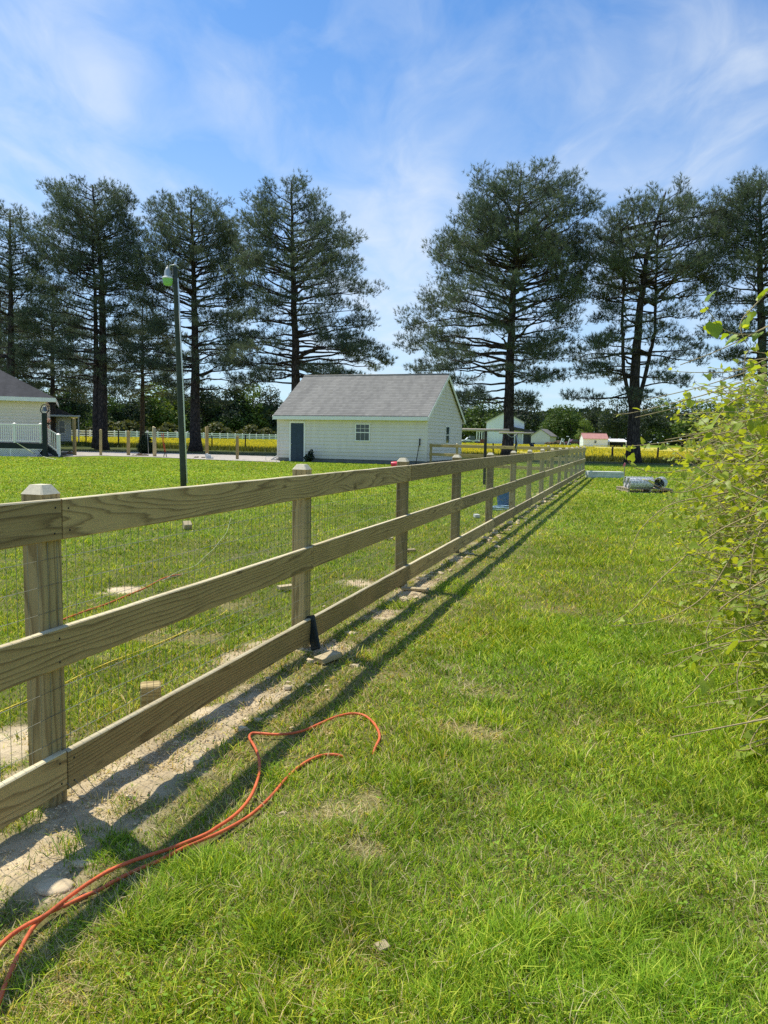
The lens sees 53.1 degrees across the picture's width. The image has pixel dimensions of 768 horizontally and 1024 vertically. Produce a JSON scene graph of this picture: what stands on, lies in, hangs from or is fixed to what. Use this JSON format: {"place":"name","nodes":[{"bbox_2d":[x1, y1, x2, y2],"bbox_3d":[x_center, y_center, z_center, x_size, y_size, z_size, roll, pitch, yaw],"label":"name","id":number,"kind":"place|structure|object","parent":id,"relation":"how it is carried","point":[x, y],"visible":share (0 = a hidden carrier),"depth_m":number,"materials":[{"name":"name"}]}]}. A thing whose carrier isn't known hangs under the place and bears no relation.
{"place":"outdoors","nodes":[
{"label":"outdoors","id":0,"kind":"place"},
{"bbox_2d":[31,451,279,461],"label":"driveway","id":1,"kind":"structure","parent":0,"point":[214,456],"depth_m":51.69,"materials":[{"name":"concrete"}]},
{"bbox_2d":[72,418,76,454],"bbox_3d":[-20.078,-4.777,49.869,0.169,2.621,0.169,2,6,12],"label":"wooden post","id":2,"kind":"object","parent":1,"relation":"on","point":[74,435],"visible":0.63,"depth_m":49.80,"materials":[{"name":"brown wood"}]},
{"bbox_2d":[99,429,101,454],"bbox_3d":[-18.765,-4.518,50.935,0.173,1.948,0.173,-1,6,-23],"label":"wooden post","id":3,"kind":"object","parent":1,"relation":"on","point":[100,441],"visible":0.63,"depth_m":50.84,"materials":[{"name":"brown wood"}]},
{"bbox_2d":[126,431,129,454],"bbox_3d":[-17.315,-4.572,52.084,0.170,1.887,0.170,3,6,15],"label":"wooden post","id":4,"kind":"object","parent":1,"relation":"on","point":[128,442],"visible":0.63,"depth_m":52.01,"materials":[{"name":"brown wood"}]},
{"bbox_2d":[152,426,156,455],"bbox_3d":[-14.994,-4.503,50.218,0.249,2.187,0.243,1,5,7],"label":"wooden post","id":5,"kind":"object","parent":1,"relation":"on","point":[154,439],"visible":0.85,"depth_m":50.11,"materials":[{"name":"brown wood"}]},
{"bbox_2d":[205,426,208,453],"bbox_3d":[-12.203,-4.776,52.991,0.243,2.300,0.239,0,5,-1],"label":"wooden post","id":6,"kind":"object","parent":1,"relation":"on","point":[206,439],"visible":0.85,"depth_m":52.90,"materials":[{"name":"brown wood"}]},
{"bbox_2d":[236,436,238,458],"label":"wooden post","id":7,"kind":"object","parent":1,"relation":"on","point":[237,447],"visible":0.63,"depth_m":47.39,"materials":[{"name":"brown wood"}]},
{"bbox_2d":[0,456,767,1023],"bbox_3d":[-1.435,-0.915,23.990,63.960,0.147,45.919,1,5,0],"label":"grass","id":8,"kind":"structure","parent":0,"point":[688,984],"depth_m":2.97,"materials":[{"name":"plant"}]},
{"bbox_2d":[0,436,767,1023],"bbox_3d":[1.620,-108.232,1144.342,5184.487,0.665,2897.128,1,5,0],"label":"ground","id":9,"kind":"structure","parent":0,"point":[18,844],"depth_m":3.70,"materials":[{"name":"plant"}]},
{"bbox_2d":[0,289,41,387],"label":"pine tree","id":10,"kind":"object","parent":9,"relation":"on","point":[6,306],"visible":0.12,"depth_m":85.73,"materials":[{"name":"green plant"}]},
{"bbox_2d":[0,370,58,448],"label":"house","id":11,"kind":"structure","parent":9,"relation":"on","point":[21,402],"depth_m":49.16,"materials":[{"name":"beige plastic"}]},
{"bbox_2d":[0,199,69,392],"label":"pine tree","id":12,"kind":"object","parent":9,"relation":"on","point":[13,280],"visible":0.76,"depth_m":66.09,"materials":[{"name":"green plant"}]},
{"bbox_2d":[0,422,70,456],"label":"deck","id":13,"kind":"structure","parent":9,"relation":"on","point":[15,449],"depth_m":46.26,"materials":[{"name":"white wood"}]},
{"bbox_2d":[42,413,47,456],"bbox_3d":[-20.311,-4.514,46.063,0.240,2.813,0.240,1,5,0],"label":"bell post","id":14,"kind":"object","parent":9,"relation":"on","point":[44,436],"visible":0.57,"depth_m":45.97,"materials":[{"name":"green paint"}]},
{"bbox_2d":[33,878,73,896],"bbox_3d":[-1.054,1.197,2.454,0.129,0.031,0.092,1,5,0],"label":"stone","id":15,"kind":"object","parent":9,"relation":"on","point":[49,886],"visible":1,"depth_m":2.44,"materials":[{"name":"stone"}]},
{"bbox_2d":[0,282,108,441],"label":"pine tree","id":16,"kind":"object","parent":9,"relation":"on","point":[53,387],"visible":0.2,"depth_m":82.79,"materials":[{"name":"green plant"}]},
{"bbox_2d":[44,388,75,421],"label":"tree","id":17,"kind":"object","parent":9,"relation":"on","point":[67,408],"visible":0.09,"depth_m":179.35,"materials":[{"name":"green plant"}]},
{"bbox_2d":[50,408,79,442],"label":"porch house","id":18,"kind":"structure","parent":9,"relation":"on","point":[63,424],"depth_m":84.29,"materials":[{"name":"white paint"}]},
{"bbox_2d":[58,420,64,432],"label":"window","id":19,"kind":"structure","parent":18,"relation":"in","point":[61,422],"depth_m":84.17,"materials":[{"name":"glass"}]},
{"bbox_2d":[55,369,92,422],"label":"tree","id":20,"kind":"object","parent":9,"relation":"on","point":[77,405],"visible":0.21,"depth_m":182.42,"materials":[{"name":"green plant"}]},
{"bbox_2d":[60,385,92,429],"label":"tree","id":21,"kind":"object","parent":9,"relation":"on","point":[84,419],"visible":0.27,"depth_m":186.97,"materials":[{"name":"green plant"}]},
{"bbox_2d":[7,173,154,449],"bbox_3d":[-25.708,-17.125,67.012,11.309,23.938,12.926,1,5,0],"label":"pine tree","id":22,"kind":"object","parent":9,"relation":"on","point":[77,263],"visible":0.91,"depth_m":64.67,"materials":[{"name":"green plant"}]},
{"bbox_2d":[70,858,93,867],"bbox_3d":[-1.018,1.186,2.601,0.080,0.020,0.058,1,5,0],"label":"stone","id":23,"kind":"object","parent":9,"relation":"on","point":[81,863],"visible":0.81,"depth_m":2.59,"materials":[{"name":"stone"}]},
{"bbox_2d":[86,393,126,427],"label":"tree","id":24,"kind":"object","parent":9,"relation":"on","point":[111,405],"visible":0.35,"depth_m":196.97,"materials":[{"name":"green plant"}]},
{"bbox_2d":[0,610,227,712],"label":"yellow cord","id":25,"kind":"object","parent":9,"relation":"on","point":[14,705],"visible":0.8,"depth_m":4.85,"materials":[{"name":"plastic"}]},
{"bbox_2d":[108,420,121,436],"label":"bush","id":26,"kind":"object","parent":9,"relation":"on","point":[112,426],"visible":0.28,"depth_m":177.40,"materials":[{"name":"green plant"}]},
{"bbox_2d":[111,421,129,436],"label":"bush","id":27,"kind":"object","parent":9,"relation":"on","point":[120,424],"visible":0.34,"depth_m":181.60,"materials":[{"name":"green plant"}]},
{"bbox_2d":[63,574,179,619],"bbox_3d":[-2.327,0.746,6.910,0.092,0.014,2.164,2,6,10],"label":"orange hose","id":28,"kind":"object","parent":9,"relation":"on","point":[118,598],"visible":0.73,"depth_m":6.71,"materials":[{"name":"rubber"}]},
{"bbox_2d":[107,385,139,422],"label":"tree","id":29,"kind":"object","parent":9,"relation":"on","point":[117,415],"visible":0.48,"depth_m":199.72,"materials":[{"name":"green plant"}]},
{"bbox_2d":[115,387,154,426],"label":"tree","id":30,"kind":"object","parent":9,"relation":"on","point":[147,410],"visible":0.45,"depth_m":203.38,"materials":[{"name":"green plant"}]},
{"bbox_2d":[120,419,151,435],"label":"bush","id":31,"kind":"object","parent":9,"relation":"on","point":[130,424],"visible":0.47,"depth_m":184.84,"materials":[{"name":"green plant"}]},
{"bbox_2d":[136,433,152,453],"bbox_3d":[-17.619,-4.995,56.804,1.425,1.709,1.197,1,5,0],"label":"dark bush","id":32,"kind":"object","parent":9,"relation":"on","point":[144,445],"visible":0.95,"depth_m":56.58,"materials":[{"name":"green plant"}]},
{"bbox_2d":[106,301,187,438],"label":"pine tree","id":33,"kind":"object","parent":9,"relation":"on","point":[142,375],"visible":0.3,"depth_m":90.35,"materials":[{"name":"green plant"}]},
{"bbox_2d":[133,399,163,430],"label":"tree","id":34,"kind":"object","parent":9,"relation":"on","point":[148,424],"visible":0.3,"depth_m":209.06,"materials":[{"name":"green plant"}]},
{"bbox_2d":[140,681,160,707],"bbox_3d":[-1.237,0.977,4.081,0.105,0.135,0.105,-1,6,-17],"label":"post stub","id":35,"kind":"object","parent":9,"relation":"on","point":[145,688],"visible":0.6,"depth_m":4.03,"materials":[{"name":"brown wood"}]},
{"bbox_2d":[136,380,176,430],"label":"tree","id":36,"kind":"object","parent":9,"relation":"on","point":[167,412],"visible":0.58,"depth_m":210.38,"materials":[{"name":"green plant"}]},
{"bbox_2d":[156,422,178,437],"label":"bush","id":37,"kind":"object","parent":9,"relation":"on","point":[168,427],"visible":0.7,"depth_m":194.92,"materials":[{"name":"green plant"}]},
{"bbox_2d":[152,387,189,437],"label":"tree","id":38,"kind":"object","parent":9,"relation":"on","point":[176,411],"visible":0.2,"depth_m":218.05,"materials":[{"name":"green plant"}]},
{"bbox_2d":[71,430,276,439],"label":"white fence","id":39,"kind":"object","parent":9,"relation":"on","point":[177,434],"visible":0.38,"depth_m":152.25,"materials":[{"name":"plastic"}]},
{"bbox_2d":[162,264,187,486],"bbox_3d":[-5.364,-3.267,19.768,0.611,6.058,0.270,1,5,0],"label":"lamp pole","id":40,"kind":"object","parent":9,"relation":"on","point":[168,279],"visible":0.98,"depth_m":19.71,"materials":[{"name":"green"}]},
{"bbox_2d":[112,184,260,451],"bbox_3d":[-16.240,-16.382,66.673,12.762,22.864,12.502,1,5,0],"label":"pine tree","id":41,"kind":"object","parent":9,"relation":"on","point":[222,240],"visible":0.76,"depth_m":64.84,"materials":[{"name":"green plant"}]},
{"bbox_2d":[183,521,191,529],"bbox_3d":[-3.027,0.203,11.835,0.120,0.090,0.120,-2,35,-29],"label":"wood offcut","id":42,"kind":"object","parent":9,"relation":"on","point":[187,525],"visible":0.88,"depth_m":11.80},
{"bbox_2d":[173,393,203,431],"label":"tree","id":43,"kind":"object","parent":9,"relation":"on","point":[187,416],"visible":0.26,"depth_m":221.99,"materials":[{"name":"green plant"}]},
{"bbox_2d":[0,712,380,1004],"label":"air hose","id":44,"kind":"object","parent":9,"relation":"on","point":[36,922],"visible":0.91,"depth_m":2.63,"materials":[{"name":"red rubber"}]},
{"bbox_2d":[187,385,217,427],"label":"tree","id":45,"kind":"object","parent":9,"relation":"on","point":[206,395],"visible":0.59,"depth_m":227.49,"materials":[{"name":"green plant"}]},
{"bbox_2d":[200,401,227,426],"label":"tree","id":46,"kind":"object","parent":9,"relation":"on","point":[216,412],"visible":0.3,"depth_m":231.44,"materials":[{"name":"green plant"}]},
{"bbox_2d":[201,422,232,438],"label":"bush","id":47,"kind":"object","parent":9,"relation":"on","point":[216,427],"visible":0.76,"depth_m":207.74,"materials":[{"name":"green plant"}]},
{"bbox_2d":[200,403,234,428],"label":"tree","id":48,"kind":"object","parent":9,"relation":"on","point":[213,419],"visible":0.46,"depth_m":229.08,"materials":[{"name":"green plant"}]},
{"bbox_2d":[200,385,245,427],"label":"tree","id":49,"kind":"object","parent":9,"relation":"on","point":[227,414],"visible":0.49,"depth_m":231.19,"materials":[{"name":"green plant"}]},
{"bbox_2d":[220,384,250,436],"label":"tree","id":50,"kind":"object","parent":9,"relation":"on","point":[234,394],"visible":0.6,"depth_m":236.99,"materials":[{"name":"green plant"}]},
{"bbox_2d":[223,395,252,430],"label":"tree","id":51,"kind":"object","parent":9,"relation":"on","point":[231,407],"visible":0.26,"depth_m":236.04,"materials":[{"name":"green plant"}]},
{"bbox_2d":[225,397,256,432],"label":"tree","id":52,"kind":"object","parent":9,"relation":"on","point":[242,423],"visible":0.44,"depth_m":235.77,"materials":[{"name":"green plant"}]},
{"bbox_2d":[236,424,265,438],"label":"bush","id":53,"kind":"object","parent":9,"relation":"on","point":[250,429],"visible":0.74,"depth_m":217.75,"materials":[{"name":"green plant"}]},
{"bbox_2d":[238,382,271,438],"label":"tree","id":54,"kind":"object","parent":9,"relation":"on","point":[256,393],"visible":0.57,"depth_m":240.81,"materials":[{"name":"green plant"}]},
{"bbox_2d":[250,384,282,426],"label":"tree","id":55,"kind":"object","parent":9,"relation":"on","point":[273,421],"visible":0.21,"depth_m":247.51,"materials":[{"name":"green plant"}]},
{"bbox_2d":[258,427,276,438],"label":"bush","id":56,"kind":"object","parent":9,"relation":"on","point":[267,430],"visible":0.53,"depth_m":222.76,"materials":[{"name":"green plant"}]},
{"bbox_2d":[258,389,282,425],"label":"tree","id":57,"kind":"object","parent":9,"relation":"on","point":[275,402],"visible":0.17,"depth_m":247.06,"materials":[{"name":"green plant"}]},
{"bbox_2d":[277,584,291,589],"bbox_3d":[-0.926,0.704,7.235,0.160,0.030,0.060,-4,13,-40],"label":"wood offcut","id":58,"kind":"object","parent":9,"relation":"on","point":[286,586],"visible":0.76,"depth_m":7.21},
{"bbox_2d":[0,446,585,834],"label":"board fence","id":59,"kind":"object","parent":9,"relation":"on","point":[38,522],"visible":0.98,"depth_m":3.69,"materials":[{"name":"brown wood"}]},
{"bbox_2d":[0,474,586,905],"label":"soil clods","id":60,"kind":"object","parent":9,"relation":"on","point":[310,660],"visible":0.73,"depth_m":3.87,"materials":[{"name":"soil"}]},
{"bbox_2d":[211,169,398,391],"bbox_3d":[-6.331,-16.007,62.968,15.426,23.197,14.520,1,5,0],"label":"pine tree","id":61,"kind":"object","parent":9,"relation":"on","point":[268,240],"visible":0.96,"depth_m":60.63,"materials":[{"name":"green plant"}]},
{"bbox_2d":[304,449,314,461],"bbox_3d":[-4.364,-3.272,44.806,0.682,0.838,0.469,1,5,0],"label":"shrub","id":62,"kind":"object","parent":9,"relation":"on","point":[310,455],"visible":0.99,"depth_m":44.73,"materials":[{"name":"green plant"}]},
{"bbox_2d":[306,615,320,649],"bbox_3d":[-0.486,0.823,5.248,0.072,0.235,0.027,-15,-11,21],"label":"plastic bar","id":63,"kind":"object","parent":9,"relation":"on","point":[314,641],"visible":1,"depth_m":5.23,"materials":[{"name":"plastic"}]},
{"bbox_2d":[314,650,341,664],"bbox_3d":[-0.364,0.941,4.986,0.085,0.035,0.170,6,12,43],"label":"wood offcut","id":64,"kind":"object","parent":9,"relation":"on","point":[328,656],"visible":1,"depth_m":4.96,"materials":[{"name":"wood"}]},
{"bbox_2d":[272,373,465,464],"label":"garage","id":65,"kind":"structure","parent":9,"relation":"on","point":[373,418],"depth_m":44.98,"materials":[{"name":"beige plastic"}]},
{"bbox_2d":[291,423,303,460],"bbox_3d":[-5.137,-4.134,45.486,0.845,2.235,0.116,3,6,20],"label":"door","id":66,"kind":"structure","parent":65,"relation":"in","point":[297,429],"depth_m":45.49,"materials":[{"name":"blue"}]},
{"bbox_2d":[355,423,369,441],"bbox_3d":[-1.226,-4.553,44.038,0.922,1.020,0.074,3,6,20],"label":"window","id":67,"kind":"structure","parent":65,"relation":"in","point":[362,431],"depth_m":44.03,"materials":[{"name":"white plastic"}]},
{"bbox_2d":[445,426,449,443],"bbox_3d":[3.851,-4.673,46.694,0.074,1.070,0.870,3,6,20],"label":"window","id":68,"kind":"structure","parent":65,"relation":"in","point":[447,428],"depth_m":46.69,"materials":[{"name":"white plastic"}]},
{"bbox_2d":[374,939,389,952],"bbox_3d":[-0.005,1.216,2.157,0.035,0.008,0.030,-3,15,-34],"label":"stone","id":69,"kind":"object","parent":9,"relation":"on","point":[381,947],"visible":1,"depth_m":2.15,"materials":[{"name":"stone"}]},
{"bbox_2d":[0,588,767,1023],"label":"clover weeds","id":70,"kind":"object","parent":9,"relation":"on","point":[228,1008],"visible":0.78,"depth_m":2.60,"materials":[{"name":"green plant"}]},
{"bbox_2d":[51,440,737,463],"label":"meadow edge grass","id":71,"kind":"structure","parent":9,"relation":"on","point":[647,459],"depth_m":71.14,"materials":[{"name":"plant"}]},
{"bbox_2d":[71,395,740,445],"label":"distant wood","id":72,"kind":"object","parent":9,"relation":"on","point":[650,439],"visible":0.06,"depth_m":269.85,"materials":[{"name":"green plant"}]},
{"bbox_2d":[401,586,428,591],"bbox_3d":[0.296,0.732,7.320,0.260,0.020,0.070,2,8,11],"label":"wood offcut","id":73,"kind":"object","parent":9,"relation":"on","point":[414,588],"visible":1,"depth_m":7.30,"materials":[{"name":"wood"}]},
{"bbox_2d":[462,436,479,442],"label":"pickup truck","id":74,"kind":"object","parent":9,"relation":"on","point":[470,438],"visible":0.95,"depth_m":194.25,"materials":[{"name":"white paint"}]},
{"bbox_2d":[462,398,489,441],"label":"tree","id":75,"kind":"object","parent":9,"relation":"on","point":[473,417],"visible":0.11,"depth_m":246.92,"materials":[{"name":"green plant"}]},
{"bbox_2d":[462,397,501,438],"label":"tree","id":76,"kind":"object","parent":9,"relation":"on","point":[484,419],"visible":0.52,"depth_m":232.58,"materials":[{"name":"green plant"}]},
{"bbox_2d":[462,428,508,484],"bbox_3d":[3.273,-1.688,24.947,1.512,2.027,0.090,1,5,1],"label":"clothesline post","id":77,"kind":"object","parent":9,"relation":"on","point":[485,438],"visible":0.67,"depth_m":24.84,"materials":[{"name":"brown wood"}]},
{"bbox_2d":[391,155,607,455],"bbox_3d":[8.636,-14.753,57.435,16.292,22.332,16.211,1,5,0],"label":"pine tree","id":78,"kind":"object","parent":9,"relation":"on","point":[547,249],"visible":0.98,"depth_m":54.42,"materials":[{"name":"green plant"}]},
{"bbox_2d":[497,492,508,506],"bbox_3d":[2.624,-0.289,16.847,0.352,0.360,0.346,1,5,0],"label":"blue bucket","id":79,"kind":"object","parent":9,"relation":"on","point":[502,497],"visible":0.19,"depth_m":16.72,"materials":[{"name":"plastic"}]},
{"bbox_2d":[429,443,578,471],"bbox_3d":[5.798,-2.667,38.953,0.144,1.523,10.063,-4,7,-40],"label":"back fence","id":80,"kind":"object","parent":9,"relation":"on","point":[457,446],"visible":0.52,"depth_m":39.14,"materials":[{"name":"brown wood"}]},
{"bbox_2d":[499,432,533,466],"bbox_3d":[5.809,-2.506,33.906,1.526,2.038,0.090,1,5,1],"label":"clothesline post","id":81,"kind":"object","parent":9,"relation":"on","point":[516,433],"visible":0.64,"depth_m":33.78,"materials":[{"name":"brown wood"}]},
{"bbox_2d":[492,392,547,430],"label":"tree","id":82,"kind":"object","parent":9,"relation":"on","point":[524,417],"visible":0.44,"depth_m":236.89,"materials":[{"name":"green plant"}]},
{"bbox_2d":[517,399,550,430],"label":"tree","id":83,"kind":"object","parent":9,"relation":"on","point":[542,420],"visible":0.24,"depth_m":241.95,"materials":[{"name":"green plant"}]},
{"bbox_2d":[530,429,557,444],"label":"cream outbuilding","id":84,"kind":"structure","parent":9,"relation":"on","point":[541,436],"depth_m":198.13,"materials":[{"name":"plastic"}]},
{"bbox_2d":[537,404,572,438],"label":"tree","id":85,"kind":"object","parent":9,"relation":"on","point":[547,422],"visible":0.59,"depth_m":211.46,"materials":[{"name":"green plant"}]},
{"bbox_2d":[544,440,565,444],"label":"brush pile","id":86,"kind":"object","parent":9,"relation":"on","point":[557,442],"visible":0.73,"depth_m":173.77,"materials":[{"name":"plant"}]},
{"bbox_2d":[550,404,587,438],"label":"tree","id":87,"kind":"object","parent":9,"relation":"on","point":[572,430],"visible":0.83,"depth_m":207.50,"materials":[{"name":"green plant"}]},
{"bbox_2d":[573,418,594,440],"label":"tree","id":88,"kind":"object","parent":9,"relation":"on","point":[588,426],"visible":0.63,"depth_m":193.91,"materials":[{"name":"green plant"}]},
{"bbox_2d":[579,433,608,446],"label":"shed","id":89,"kind":"structure","parent":9,"relation":"on","point":[595,439],"depth_m":135.34,"materials":[{"name":"white"}]},
{"bbox_2d":[577,399,611,436],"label":"tree","id":90,"kind":"object","parent":9,"relation":"on","point":[594,421],"visible":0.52,"depth_m":207.47,"materials":[{"name":"green plant"}]},
{"bbox_2d":[585,471,623,477],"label":"grey slab","id":91,"kind":"structure","parent":9,"relation":"on","point":[607,474],"depth_m":31.55,"materials":[{"name":"concrete"}]},
{"bbox_2d":[595,394,628,438],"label":"tree","id":92,"kind":"object","parent":9,"relation":"on","point":[614,421],"visible":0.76,"depth_m":197.15,"materials":[{"name":"green plant"}]},
{"bbox_2d":[608,439,626,446],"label":"carport","id":93,"kind":"object","parent":9,"relation":"on","point":[616,442],"visible":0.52,"depth_m":138.27,"materials":[{"name":"white metal"}]},
{"bbox_2d":[616,486,672,492],"bbox_3d":[7.771,-0.667,22.980,1.360,0.125,1.050,1,5,-2],"label":"wooden pallet","id":94,"kind":"object","parent":9,"relation":"on","point":[622,488],"visible":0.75,"depth_m":22.71,"materials":[{"name":"brown wood"}]},
{"bbox_2d":[626,477,654,488],"bbox_3d":[7.495,-0.853,22.485,0.740,0.330,0.332,0,5,-7],"label":"wire roll","id":95,"kind":"object","parent":94,"relation":"on","point":[634,482],"visible":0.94,"depth_m":22.37,"materials":[{"name":"metal"}]},
{"bbox_2d":[653,476,667,488],"bbox_3d":[8.136,-0.861,22.634,0.342,0.340,0.720,4,6,27],"label":"wire roll","id":96,"kind":"object","parent":94,"relation":"on","point":[661,483],"visible":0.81,"depth_m":22.47,"materials":[{"name":"metal"}]},
{"bbox_2d":[622,397,668,445],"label":"tree","id":97,"kind":"object","parent":9,"relation":"on","point":[648,422],"visible":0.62,"depth_m":191.99,"materials":[{"name":"green plant"}]},
{"bbox_2d":[551,170,740,462],"bbox_3d":[19.002,-13.552,55.876,13.597,20.525,12.425,1,5,0],"label":"pine tree","id":98,"kind":"object","parent":9,"relation":"on","point":[618,259],"visible":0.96,"depth_m":54.15,"materials":[{"name":"green plant"}]},
{"bbox_2d":[647,398,677,445],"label":"tree","id":99,"kind":"object","parent":9,"relation":"on","point":[662,409],"visible":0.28,"depth_m":202.41,"materials":[{"name":"green plant"}]},
{"bbox_2d":[655,398,705,446],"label":"tree","id":100,"kind":"object","parent":9,"relation":"on","point":[667,427],"visible":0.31,"depth_m":188.29,"materials":[{"name":"green plant"}]},
{"bbox_2d":[613,288,767,795],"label":"bush","id":101,"kind":"object","parent":9,"relation":"on","point":[745,491],"visible":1,"depth_m":4.47,"materials":[{"name":"green plant"}]},
{"bbox_2d":[667,399,722,440],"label":"tree","id":102,"kind":"object","parent":9,"relation":"on","point":[683,429],"visible":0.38,"depth_m":178.72,"materials":[{"name":"green plant"}]},
{"bbox_2d":[711,408,740,443],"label":"tree","id":103,"kind":"object","parent":9,"relation":"on","point":[721,419],"visible":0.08,"depth_m":173.19,"materials":[{"name":"green plant"}]},
{"bbox_2d":[693,165,767,391],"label":"pine tree","id":104,"kind":"object","parent":9,"relation":"on","point":[739,223],"visible":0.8,"depth_m":52.39,"materials":[{"name":"green plant"}]},
{"bbox_2d":[0,0,767,443],"label":"sky","id":105,"kind":"structure","parent":0,"point":[386,106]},
{"bbox_2d":[67,436,730,458],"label":"yellow flowers","id":106,"kind":"object","parent":0,"point":[263,443],"visible":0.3,"depth_m":94.60,"materials":[{"name":"plant"}]},
{"bbox_2d":[476,412,535,443],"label":"white house","id":107,"kind":"structure","parent":0,"point":[496,422],"depth_m":202.97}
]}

